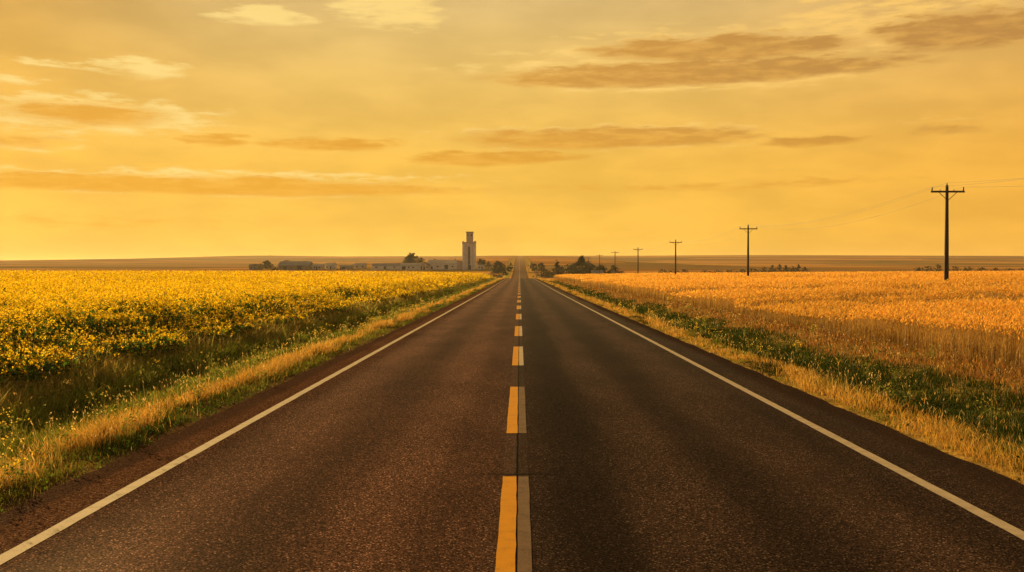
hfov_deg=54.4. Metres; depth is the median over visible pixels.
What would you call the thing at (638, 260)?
utility pole
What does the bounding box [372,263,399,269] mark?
long shed
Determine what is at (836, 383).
roadside grass
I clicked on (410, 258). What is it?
tree
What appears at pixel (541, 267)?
tree
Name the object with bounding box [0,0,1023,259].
sky
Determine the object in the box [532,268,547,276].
shrub
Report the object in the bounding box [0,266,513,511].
roadside grass
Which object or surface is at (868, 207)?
power wire
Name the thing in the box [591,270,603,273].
house
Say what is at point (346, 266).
shed
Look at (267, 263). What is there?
tree
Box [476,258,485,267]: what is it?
tree
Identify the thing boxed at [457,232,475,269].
grain elevator
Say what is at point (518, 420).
road
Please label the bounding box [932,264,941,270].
shrub
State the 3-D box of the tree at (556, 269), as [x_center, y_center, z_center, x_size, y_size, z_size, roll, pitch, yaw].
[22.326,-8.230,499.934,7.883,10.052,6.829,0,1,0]
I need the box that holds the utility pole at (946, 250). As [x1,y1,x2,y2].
[931,183,964,279]
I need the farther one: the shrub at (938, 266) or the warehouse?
the warehouse
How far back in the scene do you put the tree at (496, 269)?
598.52 m
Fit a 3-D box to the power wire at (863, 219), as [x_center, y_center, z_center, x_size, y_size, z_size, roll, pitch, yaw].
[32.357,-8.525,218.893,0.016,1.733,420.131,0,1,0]
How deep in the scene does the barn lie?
684.14 m
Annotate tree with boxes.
[259,260,273,268]
[402,252,421,262]
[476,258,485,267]
[487,260,506,273]
[531,263,537,271]
[536,263,544,271]
[549,260,563,276]
[563,256,605,273]
[607,265,622,273]
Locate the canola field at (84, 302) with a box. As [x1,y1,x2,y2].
[0,269,491,394]
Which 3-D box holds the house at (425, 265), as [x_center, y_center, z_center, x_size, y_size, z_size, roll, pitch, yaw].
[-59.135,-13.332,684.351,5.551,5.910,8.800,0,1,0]
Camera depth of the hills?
1780.87 m
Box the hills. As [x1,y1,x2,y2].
[0,255,1023,266]
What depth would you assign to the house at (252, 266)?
688.30 m
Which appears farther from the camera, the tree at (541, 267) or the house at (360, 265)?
the house at (360, 265)
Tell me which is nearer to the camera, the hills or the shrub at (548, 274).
the shrub at (548, 274)
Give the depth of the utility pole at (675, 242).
188.88 m
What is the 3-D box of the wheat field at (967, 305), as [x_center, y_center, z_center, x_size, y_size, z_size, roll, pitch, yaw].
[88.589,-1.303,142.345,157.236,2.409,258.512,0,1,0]
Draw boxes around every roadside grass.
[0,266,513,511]
[526,267,1023,482]
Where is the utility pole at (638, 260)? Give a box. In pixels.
[633,248,642,272]
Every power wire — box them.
[595,186,1013,259]
[607,179,1020,254]
[639,178,1020,247]
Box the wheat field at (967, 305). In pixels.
[553,270,1023,370]
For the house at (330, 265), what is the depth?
701.91 m
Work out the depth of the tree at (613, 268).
461.07 m
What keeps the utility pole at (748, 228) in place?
on the ground at (626, 268)
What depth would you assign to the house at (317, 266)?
691.97 m
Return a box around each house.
[248,264,259,269]
[312,264,324,269]
[325,263,336,268]
[354,263,366,268]
[421,262,430,269]
[477,265,484,269]
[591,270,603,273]
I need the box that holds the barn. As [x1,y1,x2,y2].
[278,261,312,269]
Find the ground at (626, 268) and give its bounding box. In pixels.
[0,262,1023,514]
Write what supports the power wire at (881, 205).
attached to the utility pole
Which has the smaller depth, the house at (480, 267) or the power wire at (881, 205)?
the power wire at (881, 205)
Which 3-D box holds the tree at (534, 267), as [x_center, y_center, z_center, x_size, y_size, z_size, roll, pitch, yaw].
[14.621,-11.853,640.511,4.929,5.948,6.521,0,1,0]
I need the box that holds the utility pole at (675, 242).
[670,239,681,274]
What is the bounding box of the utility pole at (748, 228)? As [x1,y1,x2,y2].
[739,224,756,275]
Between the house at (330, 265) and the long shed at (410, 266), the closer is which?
the long shed at (410, 266)
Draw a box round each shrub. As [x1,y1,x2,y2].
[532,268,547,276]
[545,270,555,277]
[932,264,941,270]
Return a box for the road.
[0,256,1023,571]
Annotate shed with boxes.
[339,265,353,268]
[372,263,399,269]
[400,263,423,269]
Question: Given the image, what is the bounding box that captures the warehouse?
[428,260,458,269]
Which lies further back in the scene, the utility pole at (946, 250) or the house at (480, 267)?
the house at (480, 267)
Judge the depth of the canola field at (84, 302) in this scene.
30.32 m

